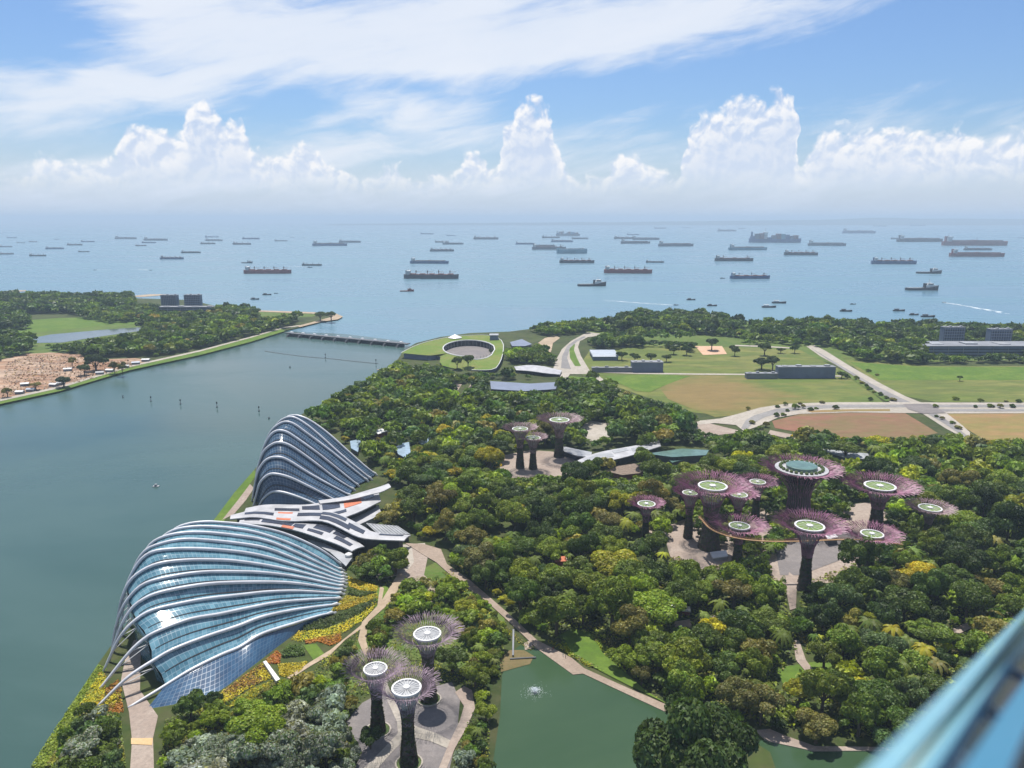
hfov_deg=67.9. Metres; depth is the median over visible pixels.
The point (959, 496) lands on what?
broadleaf tree
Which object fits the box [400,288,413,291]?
tug boat
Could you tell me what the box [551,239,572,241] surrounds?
tanker ship
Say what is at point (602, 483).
broadleaf tree
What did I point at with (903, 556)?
spreading tree
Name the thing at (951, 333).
apartment block
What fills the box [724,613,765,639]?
broadleaf tree
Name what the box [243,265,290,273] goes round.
cargo ship
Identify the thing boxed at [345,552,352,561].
kiosk
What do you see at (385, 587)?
lawn
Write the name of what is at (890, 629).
palm tree
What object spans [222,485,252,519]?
path
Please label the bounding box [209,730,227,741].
shrub
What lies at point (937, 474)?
broadleaf tree
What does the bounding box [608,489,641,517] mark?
broadleaf tree
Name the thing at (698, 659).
broadleaf tree
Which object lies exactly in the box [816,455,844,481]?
spreading tree
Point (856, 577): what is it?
spreading tree
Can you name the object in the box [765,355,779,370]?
spreading tree
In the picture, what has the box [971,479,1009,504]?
broadleaf tree
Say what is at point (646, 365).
site shed
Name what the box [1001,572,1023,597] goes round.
broadleaf tree
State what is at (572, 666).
footpath
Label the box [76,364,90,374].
broadleaf tree
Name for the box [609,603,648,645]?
tall tree
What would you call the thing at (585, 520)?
broadleaf tree
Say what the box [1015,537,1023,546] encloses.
broadleaf tree
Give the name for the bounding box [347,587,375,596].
hedge
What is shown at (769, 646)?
broadleaf tree
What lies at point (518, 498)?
spreading tree
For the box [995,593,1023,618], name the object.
spreading tree
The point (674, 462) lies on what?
glasshouse
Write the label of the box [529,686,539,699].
fountain
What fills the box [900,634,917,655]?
palm tree
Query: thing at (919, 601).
spreading tree
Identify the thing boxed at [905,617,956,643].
spreading tree
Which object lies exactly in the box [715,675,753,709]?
broadleaf tree
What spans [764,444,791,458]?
broadleaf tree
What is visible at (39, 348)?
grass
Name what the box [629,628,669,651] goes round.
broadleaf tree
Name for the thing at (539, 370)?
link canopy
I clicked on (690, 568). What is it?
spreading tree
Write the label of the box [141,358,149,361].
site cabin
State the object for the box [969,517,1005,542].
broadleaf tree
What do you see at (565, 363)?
road
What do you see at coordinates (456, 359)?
broadleaf tree
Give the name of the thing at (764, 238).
container ship
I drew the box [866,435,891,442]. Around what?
spreading tree
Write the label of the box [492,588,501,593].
broadleaf tree
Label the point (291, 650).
hedge
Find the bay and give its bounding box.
[0,331,409,767]
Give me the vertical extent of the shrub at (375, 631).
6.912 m
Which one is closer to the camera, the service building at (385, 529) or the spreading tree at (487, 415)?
the service building at (385, 529)
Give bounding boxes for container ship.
[556,231,579,235]
[749,228,800,242]
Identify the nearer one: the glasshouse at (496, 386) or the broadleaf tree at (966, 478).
the broadleaf tree at (966, 478)
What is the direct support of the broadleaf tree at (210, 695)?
on the headland
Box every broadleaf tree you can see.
[62,725,102,757]
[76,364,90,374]
[171,688,204,720]
[193,741,222,759]
[199,708,229,729]
[204,691,223,702]
[224,734,258,767]
[233,698,265,713]
[257,728,302,765]
[271,751,301,767]
[303,729,343,767]
[306,701,331,725]
[341,436,349,442]
[347,562,377,577]
[359,725,382,748]
[374,509,398,524]
[381,371,389,378]
[382,548,408,573]
[389,370,397,378]
[396,459,420,484]
[399,497,423,523]
[407,455,426,466]
[420,461,452,479]
[425,480,443,491]
[433,508,454,539]
[436,582,458,601]
[440,445,463,456]
[443,483,470,503]
[449,557,460,568]
[451,356,462,369]
[451,449,466,467]
[451,511,482,530]
[452,544,477,553]
[453,525,487,545]
[460,660,490,687]
[462,355,473,366]
[465,443,486,450]
[468,508,495,529]
[469,492,499,511]
[470,560,499,589]
[474,701,497,720]
[476,467,490,471]
[487,477,511,497]
[487,540,515,558]
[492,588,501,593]
[494,556,512,576]
[496,499,530,531]
[497,595,507,600]
[499,485,524,499]
[504,575,540,615]
[504,599,514,605]
[508,535,535,557]
[509,557,538,579]
[524,520,556,537]
[526,592,579,636]
[530,499,559,519]
[532,422,554,444]
[533,533,557,557]
[535,576,563,600]
[536,563,572,589]
[537,563,551,575]
[542,511,568,528]
[543,482,567,492]
[548,496,563,511]
[559,525,581,550]
[560,461,590,480]
[561,498,595,513]
[561,511,596,533]
[562,555,601,590]
[567,479,596,496]
[573,572,606,592]
[575,594,592,625]
[581,534,602,554]
[584,493,607,506]
[587,574,634,633]
[592,478,611,495]
[601,488,627,501]
[601,535,627,556]
[603,485,624,493]
[607,643,637,668]
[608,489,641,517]
[616,351,627,359]
[624,483,651,493]
[625,539,651,557]
[629,353,640,358]
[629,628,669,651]
[631,665,651,684]
[632,692,759,767]
[634,447,654,461]
[639,458,670,478]
[643,557,670,581]
[644,531,668,554]
[645,353,656,359]
[646,474,663,482]
[656,497,684,513]
[658,636,712,673]
[661,354,671,361]
[667,658,704,699]
[668,472,692,502]
[669,345,677,353]
[669,627,700,654]
[678,461,695,472]
[681,344,691,355]
[692,470,711,496]
[700,491,728,502]
[712,627,747,651]
[712,650,739,680]
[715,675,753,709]
[717,608,748,626]
[721,562,753,584]
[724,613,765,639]
[727,454,747,462]
[728,461,759,484]
[729,345,739,355]
[735,647,772,679]
[739,637,777,663]
[746,678,776,692]
[747,464,774,480]
[750,583,775,609]
[758,343,771,355]
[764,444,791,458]
[789,344,799,352]
[792,403,800,408]
[795,707,838,743]
[798,443,825,459]
[799,667,848,712]
[803,601,843,628]
[807,641,842,668]
[826,668,856,703]
[837,371,847,377]
[837,536,882,567]
[839,691,887,736]
[852,678,909,723]
[854,676,870,680]
[858,455,895,475]
[859,627,909,650]
[860,565,891,599]
[872,465,903,483]
[883,569,912,588]
[891,676,930,710]
[894,478,927,487]
[897,484,922,510]
[897,561,935,588]
[899,649,934,676]
[910,568,950,599]
[917,528,944,554]
[921,485,949,499]
[927,647,959,674]
[934,572,957,599]
[935,470,950,483]
[935,486,972,508]
[937,468,980,485]
[941,532,979,549]
[949,579,995,622]
[950,521,977,535]
[951,665,967,679]
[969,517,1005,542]
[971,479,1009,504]
[972,615,1009,640]
[974,574,1005,594]
[977,468,1011,483]
[983,543,1012,574]
[989,479,1017,493]
[991,501,1005,510]
[996,546,1023,571]
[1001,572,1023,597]
[1002,494,1023,506]
[1010,476,1023,482]
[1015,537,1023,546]
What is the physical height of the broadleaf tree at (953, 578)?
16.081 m
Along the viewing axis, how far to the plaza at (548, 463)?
626.32 m
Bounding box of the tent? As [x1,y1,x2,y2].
[448,334,461,338]
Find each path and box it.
[0,325,298,400]
[121,640,157,767]
[131,738,152,744]
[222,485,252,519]
[288,586,383,677]
[358,572,405,654]
[365,681,449,767]
[402,548,434,601]
[439,686,474,767]
[524,641,532,649]
[539,335,558,351]
[600,372,841,376]
[675,619,690,627]
[696,421,737,436]
[735,345,789,347]
[768,430,794,438]
[786,572,796,609]
[793,640,812,669]
[945,623,970,634]
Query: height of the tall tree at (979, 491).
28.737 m
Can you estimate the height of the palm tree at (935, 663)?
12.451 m
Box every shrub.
[70,714,89,728]
[98,734,118,751]
[184,720,199,733]
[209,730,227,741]
[294,743,312,766]
[328,762,341,767]
[338,646,353,654]
[338,725,352,742]
[339,656,349,662]
[339,751,358,767]
[350,741,358,747]
[366,645,381,656]
[372,628,387,641]
[381,625,392,635]
[420,576,430,584]
[435,613,446,622]
[440,603,449,609]
[443,608,454,615]
[448,594,462,603]
[458,626,475,636]
[459,594,469,599]
[459,657,478,674]
[460,628,479,646]
[461,739,469,750]
[467,595,476,600]
[468,754,487,767]
[471,651,493,662]
[487,664,499,675]
[490,611,497,616]
[490,617,508,633]
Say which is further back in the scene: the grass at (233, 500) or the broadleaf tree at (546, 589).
the grass at (233, 500)
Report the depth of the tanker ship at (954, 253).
4130.95 m
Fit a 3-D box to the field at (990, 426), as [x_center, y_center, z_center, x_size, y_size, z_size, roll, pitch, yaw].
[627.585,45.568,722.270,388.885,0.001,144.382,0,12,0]
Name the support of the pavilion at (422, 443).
on the headland
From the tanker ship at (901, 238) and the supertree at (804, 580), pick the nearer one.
the supertree at (804, 580)
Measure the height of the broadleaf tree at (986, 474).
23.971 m
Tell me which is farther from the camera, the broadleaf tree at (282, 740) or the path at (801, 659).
the path at (801, 659)
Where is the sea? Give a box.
[0,223,1023,345]
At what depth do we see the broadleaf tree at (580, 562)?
414.12 m
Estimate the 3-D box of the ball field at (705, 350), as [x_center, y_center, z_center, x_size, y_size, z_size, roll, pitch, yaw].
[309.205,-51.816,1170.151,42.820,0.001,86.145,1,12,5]
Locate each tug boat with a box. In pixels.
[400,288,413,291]
[577,279,605,285]
[905,279,938,289]
[916,268,941,273]
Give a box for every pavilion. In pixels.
[230,510,410,550]
[239,519,364,556]
[244,493,380,518]
[318,484,390,503]
[350,439,361,455]
[374,429,387,437]
[396,442,410,458]
[418,437,430,445]
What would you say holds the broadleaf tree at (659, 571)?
on the headland
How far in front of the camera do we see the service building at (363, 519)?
504.14 m
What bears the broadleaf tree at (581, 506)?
on the headland
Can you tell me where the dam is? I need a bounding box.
[285,331,409,347]
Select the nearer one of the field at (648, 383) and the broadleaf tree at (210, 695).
the broadleaf tree at (210, 695)
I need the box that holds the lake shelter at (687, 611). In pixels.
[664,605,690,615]
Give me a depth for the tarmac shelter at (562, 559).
443.83 m
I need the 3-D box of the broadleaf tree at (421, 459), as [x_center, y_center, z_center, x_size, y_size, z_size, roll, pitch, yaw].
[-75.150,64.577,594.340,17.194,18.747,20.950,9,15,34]
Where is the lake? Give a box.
[493,645,882,767]
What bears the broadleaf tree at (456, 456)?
on the headland
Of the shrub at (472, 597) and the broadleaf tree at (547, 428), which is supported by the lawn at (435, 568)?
the shrub at (472, 597)
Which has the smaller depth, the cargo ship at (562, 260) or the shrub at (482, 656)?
the shrub at (482, 656)
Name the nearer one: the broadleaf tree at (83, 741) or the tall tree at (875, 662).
the broadleaf tree at (83, 741)
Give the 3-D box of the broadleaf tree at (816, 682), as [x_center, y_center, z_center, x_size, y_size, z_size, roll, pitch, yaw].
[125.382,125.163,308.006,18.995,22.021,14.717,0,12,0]
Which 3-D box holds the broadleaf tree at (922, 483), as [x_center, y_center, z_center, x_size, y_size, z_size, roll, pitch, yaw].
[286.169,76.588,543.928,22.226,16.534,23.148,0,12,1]
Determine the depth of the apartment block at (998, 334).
1161.79 m
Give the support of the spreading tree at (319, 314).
on the sand
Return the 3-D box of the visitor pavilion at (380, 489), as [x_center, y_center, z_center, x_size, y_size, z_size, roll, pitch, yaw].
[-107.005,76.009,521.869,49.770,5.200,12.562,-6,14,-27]
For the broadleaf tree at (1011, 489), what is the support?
on the headland
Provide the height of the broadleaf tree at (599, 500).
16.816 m
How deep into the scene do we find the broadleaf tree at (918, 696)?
303.56 m
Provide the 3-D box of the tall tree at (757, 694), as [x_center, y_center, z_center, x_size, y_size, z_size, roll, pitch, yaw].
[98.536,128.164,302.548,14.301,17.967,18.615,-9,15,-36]
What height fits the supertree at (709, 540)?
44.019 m
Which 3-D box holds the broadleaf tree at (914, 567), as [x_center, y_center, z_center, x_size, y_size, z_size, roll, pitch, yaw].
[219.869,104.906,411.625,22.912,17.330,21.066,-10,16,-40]
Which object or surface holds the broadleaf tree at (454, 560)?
on the headland
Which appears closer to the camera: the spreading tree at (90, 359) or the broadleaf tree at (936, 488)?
the broadleaf tree at (936, 488)
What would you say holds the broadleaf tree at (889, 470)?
on the headland
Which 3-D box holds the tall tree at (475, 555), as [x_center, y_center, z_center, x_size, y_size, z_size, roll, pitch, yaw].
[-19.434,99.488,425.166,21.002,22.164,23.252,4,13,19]
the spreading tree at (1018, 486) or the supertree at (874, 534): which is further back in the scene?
the spreading tree at (1018, 486)
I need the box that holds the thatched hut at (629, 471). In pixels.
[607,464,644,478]
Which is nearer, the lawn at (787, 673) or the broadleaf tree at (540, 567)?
the lawn at (787, 673)
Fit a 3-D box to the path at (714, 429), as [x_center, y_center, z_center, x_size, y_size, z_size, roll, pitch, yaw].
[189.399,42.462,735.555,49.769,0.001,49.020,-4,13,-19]
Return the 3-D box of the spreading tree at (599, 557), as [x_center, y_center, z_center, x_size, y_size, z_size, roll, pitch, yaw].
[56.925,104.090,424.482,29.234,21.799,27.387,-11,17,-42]
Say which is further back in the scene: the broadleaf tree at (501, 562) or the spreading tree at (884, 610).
the broadleaf tree at (501, 562)
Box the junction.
[903,404,944,412]
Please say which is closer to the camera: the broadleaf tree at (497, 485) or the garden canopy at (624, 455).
the broadleaf tree at (497, 485)
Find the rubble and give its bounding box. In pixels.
[2,355,138,397]
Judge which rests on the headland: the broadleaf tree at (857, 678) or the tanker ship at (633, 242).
the broadleaf tree at (857, 678)
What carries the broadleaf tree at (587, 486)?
on the headland
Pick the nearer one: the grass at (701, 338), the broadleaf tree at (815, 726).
the broadleaf tree at (815, 726)
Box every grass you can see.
[0,317,137,332]
[0,324,140,359]
[0,329,283,403]
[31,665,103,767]
[36,664,106,767]
[214,471,255,520]
[259,312,314,316]
[582,345,864,412]
[588,322,1014,365]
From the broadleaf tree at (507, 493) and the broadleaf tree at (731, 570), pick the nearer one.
the broadleaf tree at (731, 570)
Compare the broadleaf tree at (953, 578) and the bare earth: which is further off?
the bare earth
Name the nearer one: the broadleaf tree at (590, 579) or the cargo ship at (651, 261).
the broadleaf tree at (590, 579)
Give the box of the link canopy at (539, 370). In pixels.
[514,365,561,375]
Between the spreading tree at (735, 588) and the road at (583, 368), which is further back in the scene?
the road at (583, 368)
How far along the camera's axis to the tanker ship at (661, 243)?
5699.29 m
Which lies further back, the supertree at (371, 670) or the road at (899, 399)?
the road at (899, 399)
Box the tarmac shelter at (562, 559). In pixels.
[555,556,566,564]
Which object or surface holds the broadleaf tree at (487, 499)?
on the headland
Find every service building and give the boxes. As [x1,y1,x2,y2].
[308,540,351,568]
[351,505,380,526]
[366,523,409,540]
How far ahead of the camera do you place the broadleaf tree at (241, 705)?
305.31 m
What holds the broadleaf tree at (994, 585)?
on the headland
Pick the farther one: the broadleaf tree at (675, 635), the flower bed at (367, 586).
the flower bed at (367, 586)
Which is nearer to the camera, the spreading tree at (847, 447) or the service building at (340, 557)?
the service building at (340, 557)
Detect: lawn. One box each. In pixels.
[303,644,323,659]
[306,562,504,704]
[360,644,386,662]
[373,585,387,607]
[558,628,665,702]
[775,662,838,696]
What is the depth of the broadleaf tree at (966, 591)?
374.52 m
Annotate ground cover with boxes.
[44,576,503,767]
[458,544,1023,740]
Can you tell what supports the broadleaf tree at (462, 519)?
on the headland
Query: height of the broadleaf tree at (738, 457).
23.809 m
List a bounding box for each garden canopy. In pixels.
[563,446,591,460]
[577,441,660,466]
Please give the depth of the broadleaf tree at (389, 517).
494.71 m
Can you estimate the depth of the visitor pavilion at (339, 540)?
471.92 m
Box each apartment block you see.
[160,294,178,305]
[184,294,202,305]
[939,325,965,340]
[985,327,1012,340]
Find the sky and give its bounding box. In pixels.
[0,0,1023,222]
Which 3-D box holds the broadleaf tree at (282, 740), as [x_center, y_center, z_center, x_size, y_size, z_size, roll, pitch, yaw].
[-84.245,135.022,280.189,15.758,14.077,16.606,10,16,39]
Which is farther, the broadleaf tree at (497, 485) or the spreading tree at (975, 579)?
the broadleaf tree at (497, 485)
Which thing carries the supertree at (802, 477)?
on the plaza at (678, 544)
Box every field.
[605,374,688,391]
[660,375,881,416]
[695,346,726,354]
[772,413,936,437]
[841,356,1023,401]
[851,362,1023,379]
[947,413,1023,440]
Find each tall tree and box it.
[68,357,76,366]
[108,361,117,373]
[116,361,126,374]
[413,474,434,488]
[420,438,444,454]
[456,471,481,492]
[458,449,483,467]
[462,541,496,568]
[487,440,508,451]
[556,476,583,503]
[567,532,598,556]
[582,457,602,475]
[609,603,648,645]
[636,478,669,518]
[671,479,694,500]
[716,458,739,477]
[743,684,785,725]
[826,623,860,657]
[862,644,905,680]
[912,491,949,522]
[941,563,974,581]
[955,629,992,659]
[967,483,1002,516]
[987,501,1023,543]
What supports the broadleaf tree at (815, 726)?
on the headland
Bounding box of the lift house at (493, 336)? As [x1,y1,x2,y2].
[489,334,498,339]
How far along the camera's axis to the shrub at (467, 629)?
366.31 m
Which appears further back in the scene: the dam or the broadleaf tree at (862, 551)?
the dam
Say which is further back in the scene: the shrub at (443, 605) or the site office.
the site office
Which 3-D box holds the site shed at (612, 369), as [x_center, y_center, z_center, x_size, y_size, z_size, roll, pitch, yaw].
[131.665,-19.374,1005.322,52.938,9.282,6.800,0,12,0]
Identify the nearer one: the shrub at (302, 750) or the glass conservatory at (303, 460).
the shrub at (302, 750)
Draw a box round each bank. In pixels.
[0,298,341,405]
[646,729,774,767]
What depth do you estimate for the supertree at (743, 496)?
473.10 m
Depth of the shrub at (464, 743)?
289.80 m
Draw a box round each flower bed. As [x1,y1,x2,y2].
[80,672,105,710]
[97,692,123,716]
[105,679,121,698]
[220,662,271,703]
[226,678,284,705]
[265,650,280,663]
[277,661,306,676]
[292,601,375,641]
[305,632,341,644]
[332,593,377,610]
[348,576,377,590]
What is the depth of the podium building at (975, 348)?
1114.19 m
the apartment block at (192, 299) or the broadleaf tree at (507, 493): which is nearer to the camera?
the broadleaf tree at (507, 493)
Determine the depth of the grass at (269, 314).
1611.94 m
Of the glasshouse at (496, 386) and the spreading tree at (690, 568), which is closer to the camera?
the spreading tree at (690, 568)
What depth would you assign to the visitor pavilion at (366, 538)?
481.96 m
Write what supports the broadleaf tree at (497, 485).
on the headland
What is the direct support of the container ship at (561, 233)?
on the sea
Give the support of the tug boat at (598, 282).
on the sea
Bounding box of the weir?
[510,629,535,659]
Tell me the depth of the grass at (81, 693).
316.02 m
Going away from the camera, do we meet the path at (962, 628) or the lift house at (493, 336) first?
the path at (962, 628)
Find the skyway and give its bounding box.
[698,515,902,544]
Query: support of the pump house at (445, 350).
on the headland
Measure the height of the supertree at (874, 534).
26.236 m
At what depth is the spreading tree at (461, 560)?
431.93 m
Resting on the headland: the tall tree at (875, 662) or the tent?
the tall tree at (875, 662)
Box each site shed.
[591,366,631,371]
[630,360,663,371]
[745,371,777,378]
[775,364,835,377]
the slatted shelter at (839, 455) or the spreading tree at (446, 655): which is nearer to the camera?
the spreading tree at (446, 655)
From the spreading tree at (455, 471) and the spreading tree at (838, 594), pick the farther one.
the spreading tree at (455, 471)
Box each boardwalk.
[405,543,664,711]
[757,729,886,750]
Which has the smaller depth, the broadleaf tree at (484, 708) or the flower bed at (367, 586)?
the broadleaf tree at (484, 708)
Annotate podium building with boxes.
[158,305,213,310]
[910,341,1023,356]
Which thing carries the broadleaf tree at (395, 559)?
on the headland
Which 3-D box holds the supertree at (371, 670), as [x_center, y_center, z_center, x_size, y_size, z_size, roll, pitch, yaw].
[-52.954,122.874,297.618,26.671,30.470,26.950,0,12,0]
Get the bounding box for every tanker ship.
[45,246,63,248]
[115,235,136,238]
[143,236,167,240]
[181,249,200,252]
[205,237,222,240]
[312,241,346,245]
[339,239,360,242]
[410,258,448,263]
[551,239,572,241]
[621,239,649,243]
[632,236,659,239]
[658,239,693,245]
[728,244,766,249]
[808,239,845,245]
[842,227,875,232]
[896,234,942,241]
[941,236,1007,245]
[949,249,1004,256]
[963,245,992,249]
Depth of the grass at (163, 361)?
1071.10 m
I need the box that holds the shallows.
[500,650,533,671]
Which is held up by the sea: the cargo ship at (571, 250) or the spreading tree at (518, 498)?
the cargo ship at (571, 250)
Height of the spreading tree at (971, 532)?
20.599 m
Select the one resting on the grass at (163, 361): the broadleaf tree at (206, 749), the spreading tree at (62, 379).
the spreading tree at (62, 379)
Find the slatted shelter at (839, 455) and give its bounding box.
[823,449,868,461]
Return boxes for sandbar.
[136,294,165,296]
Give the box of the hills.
[330,218,1023,224]
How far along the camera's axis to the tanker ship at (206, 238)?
7126.08 m
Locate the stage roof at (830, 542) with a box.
[824,534,837,545]
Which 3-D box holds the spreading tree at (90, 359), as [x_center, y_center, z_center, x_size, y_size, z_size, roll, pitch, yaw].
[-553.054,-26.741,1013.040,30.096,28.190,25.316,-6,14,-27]
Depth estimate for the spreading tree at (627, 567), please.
404.33 m
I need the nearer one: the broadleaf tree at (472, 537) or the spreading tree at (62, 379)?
the broadleaf tree at (472, 537)
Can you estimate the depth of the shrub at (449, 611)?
386.52 m
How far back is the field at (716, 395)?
886.54 m
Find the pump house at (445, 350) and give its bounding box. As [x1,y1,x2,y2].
[401,335,503,371]
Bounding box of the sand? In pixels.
[259,310,342,326]
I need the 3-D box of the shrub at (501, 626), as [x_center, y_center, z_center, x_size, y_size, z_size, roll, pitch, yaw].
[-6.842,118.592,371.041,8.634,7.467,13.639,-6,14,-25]
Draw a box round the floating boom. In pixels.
[267,351,378,363]
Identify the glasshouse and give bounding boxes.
[490,381,555,392]
[653,449,708,462]
[669,460,682,464]
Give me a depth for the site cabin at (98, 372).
987.45 m
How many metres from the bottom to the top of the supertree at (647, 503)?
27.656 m
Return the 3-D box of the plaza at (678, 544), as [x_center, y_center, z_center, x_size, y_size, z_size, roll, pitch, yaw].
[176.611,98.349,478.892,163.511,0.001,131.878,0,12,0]
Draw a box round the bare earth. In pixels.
[0,353,142,398]
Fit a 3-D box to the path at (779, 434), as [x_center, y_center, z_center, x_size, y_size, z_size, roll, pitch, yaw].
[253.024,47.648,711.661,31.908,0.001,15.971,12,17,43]
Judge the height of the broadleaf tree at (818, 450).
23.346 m
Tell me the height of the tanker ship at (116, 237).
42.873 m
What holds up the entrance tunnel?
on the headland
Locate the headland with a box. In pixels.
[93,321,1023,767]
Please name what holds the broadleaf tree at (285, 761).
on the headland
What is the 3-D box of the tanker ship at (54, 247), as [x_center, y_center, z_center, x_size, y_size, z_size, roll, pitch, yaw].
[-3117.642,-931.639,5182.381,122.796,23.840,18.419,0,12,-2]
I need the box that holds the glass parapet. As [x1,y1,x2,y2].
[867,611,1023,767]
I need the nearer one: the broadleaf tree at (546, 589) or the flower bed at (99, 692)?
the flower bed at (99, 692)
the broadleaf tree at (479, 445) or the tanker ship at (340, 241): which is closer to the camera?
the broadleaf tree at (479, 445)
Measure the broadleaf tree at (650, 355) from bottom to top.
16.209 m
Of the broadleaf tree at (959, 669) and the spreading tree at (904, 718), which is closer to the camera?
the spreading tree at (904, 718)
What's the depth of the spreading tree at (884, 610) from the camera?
362.10 m
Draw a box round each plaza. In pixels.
[346,682,459,767]
[374,543,424,579]
[500,450,575,478]
[580,420,609,440]
[663,502,905,585]
[775,530,861,574]
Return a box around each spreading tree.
[1,387,11,396]
[28,382,41,387]
[55,376,70,386]
[84,354,108,370]
[226,703,286,744]
[314,311,324,320]
[325,311,335,321]
[384,469,395,483]
[396,483,425,499]
[419,451,439,462]
[423,487,457,512]
[427,454,450,464]
[434,645,469,673]
[435,423,452,434]
[446,465,462,477]
[446,498,469,512]
[453,598,477,610]
[457,554,481,571]
[474,446,504,468]
[480,413,492,419]
[493,431,514,453]
[509,494,528,502]
[520,491,557,520]
[536,536,569,562]
[587,523,622,539]
[590,548,642,577]
[592,511,622,525]
[613,559,650,578]
[630,571,658,592]
[632,589,686,623]
[636,641,675,671]
[664,577,698,617]
[667,559,700,580]
[688,464,719,474]
[692,622,719,646]
[694,580,712,607]
[698,453,720,465]
[706,338,718,349]
[711,578,752,609]
[736,444,765,454]
[741,454,767,467]
[750,608,789,637]
[753,357,769,369]
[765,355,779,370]
[782,677,807,704]
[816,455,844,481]
[817,582,864,605]
[829,441,861,455]
[834,566,874,605]
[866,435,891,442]
[866,597,902,628]
[883,584,930,622]
[885,705,922,736]
[892,548,921,568]
[898,455,934,471]
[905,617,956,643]
[909,604,949,621]
[919,671,949,696]
[932,539,990,573]
[944,509,981,525]
[953,523,993,547]
[956,655,972,665]
[961,576,983,582]
[993,469,1016,475]
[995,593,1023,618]
[1003,617,1014,623]
[1008,480,1023,493]
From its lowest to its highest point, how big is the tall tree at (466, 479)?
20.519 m
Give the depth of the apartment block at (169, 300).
1727.04 m
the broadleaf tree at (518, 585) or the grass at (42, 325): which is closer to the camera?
the broadleaf tree at (518, 585)
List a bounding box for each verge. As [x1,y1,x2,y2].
[569,344,580,365]
[569,376,612,400]
[809,409,889,411]
[839,370,890,400]
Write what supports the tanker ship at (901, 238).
on the sea
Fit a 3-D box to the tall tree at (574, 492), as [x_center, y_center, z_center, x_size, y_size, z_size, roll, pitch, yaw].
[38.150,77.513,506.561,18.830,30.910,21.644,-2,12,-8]
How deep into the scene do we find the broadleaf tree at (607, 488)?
534.27 m
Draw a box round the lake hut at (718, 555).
[710,550,727,560]
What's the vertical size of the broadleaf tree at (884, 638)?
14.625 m
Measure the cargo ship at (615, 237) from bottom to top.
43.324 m
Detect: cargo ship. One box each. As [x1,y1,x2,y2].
[160,254,183,258]
[232,242,250,244]
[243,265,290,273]
[302,261,321,265]
[404,268,458,278]
[430,248,453,250]
[473,235,497,238]
[532,244,565,249]
[556,247,586,253]
[559,256,594,262]
[604,266,651,273]
[614,236,632,238]
[646,259,663,262]
[714,255,752,260]
[730,272,769,278]
[784,250,817,254]
[871,257,916,263]
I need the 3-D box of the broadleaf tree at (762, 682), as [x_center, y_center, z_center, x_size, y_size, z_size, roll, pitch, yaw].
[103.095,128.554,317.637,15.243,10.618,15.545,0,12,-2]
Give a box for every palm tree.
[843,623,859,634]
[857,616,883,631]
[880,623,904,636]
[895,658,912,675]
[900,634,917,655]
[911,642,936,659]
[927,656,950,675]
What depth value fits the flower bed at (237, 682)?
332.00 m
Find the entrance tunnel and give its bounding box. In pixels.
[263,661,279,682]
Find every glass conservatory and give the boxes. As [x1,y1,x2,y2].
[98,520,347,707]
[251,414,377,506]
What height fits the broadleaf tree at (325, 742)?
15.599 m
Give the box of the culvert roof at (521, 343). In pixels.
[510,339,530,347]
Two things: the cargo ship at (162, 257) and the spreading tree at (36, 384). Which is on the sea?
the cargo ship at (162, 257)
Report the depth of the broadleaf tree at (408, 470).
553.96 m
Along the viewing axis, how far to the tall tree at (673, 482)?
523.70 m
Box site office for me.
[589,350,618,359]
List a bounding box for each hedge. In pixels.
[281,643,304,656]
[303,598,377,630]
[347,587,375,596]
[355,572,377,584]
[445,571,533,649]
[547,639,597,667]
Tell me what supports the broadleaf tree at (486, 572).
on the headland
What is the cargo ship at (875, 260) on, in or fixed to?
on the sea
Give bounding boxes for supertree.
[341,645,408,738]
[371,661,441,767]
[388,610,462,706]
[502,421,538,468]
[519,431,547,469]
[537,411,581,457]
[627,494,666,537]
[672,485,708,539]
[674,468,754,551]
[708,512,770,562]
[722,485,760,539]
[736,472,780,519]
[758,453,845,513]
[769,507,850,592]
[838,470,924,532]
[839,519,906,565]
[903,496,958,530]
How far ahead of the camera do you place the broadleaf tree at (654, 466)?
557.39 m
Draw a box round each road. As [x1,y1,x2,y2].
[553,332,599,378]
[561,336,584,368]
[697,402,1023,429]
[741,405,1023,428]
[807,345,969,437]
[813,349,965,436]
[940,409,1023,410]
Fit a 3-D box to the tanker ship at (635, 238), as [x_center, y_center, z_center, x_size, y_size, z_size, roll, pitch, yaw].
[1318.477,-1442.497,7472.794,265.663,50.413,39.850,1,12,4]
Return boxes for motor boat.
[762,305,775,307]
[920,314,934,316]
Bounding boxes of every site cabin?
[14,390,24,393]
[20,382,28,386]
[25,388,35,391]
[49,383,58,386]
[95,371,103,374]
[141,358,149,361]
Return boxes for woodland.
[0,289,1023,767]
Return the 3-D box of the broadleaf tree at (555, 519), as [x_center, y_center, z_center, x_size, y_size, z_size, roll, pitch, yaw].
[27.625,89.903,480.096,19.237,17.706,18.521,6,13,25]
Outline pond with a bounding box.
[34,327,141,342]
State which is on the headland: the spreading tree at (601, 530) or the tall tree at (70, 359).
the spreading tree at (601, 530)
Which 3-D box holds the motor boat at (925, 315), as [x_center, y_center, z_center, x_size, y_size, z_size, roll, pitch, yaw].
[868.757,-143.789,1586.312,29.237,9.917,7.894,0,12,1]
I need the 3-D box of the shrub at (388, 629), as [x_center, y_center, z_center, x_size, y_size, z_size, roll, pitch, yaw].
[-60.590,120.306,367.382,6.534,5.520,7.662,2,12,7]

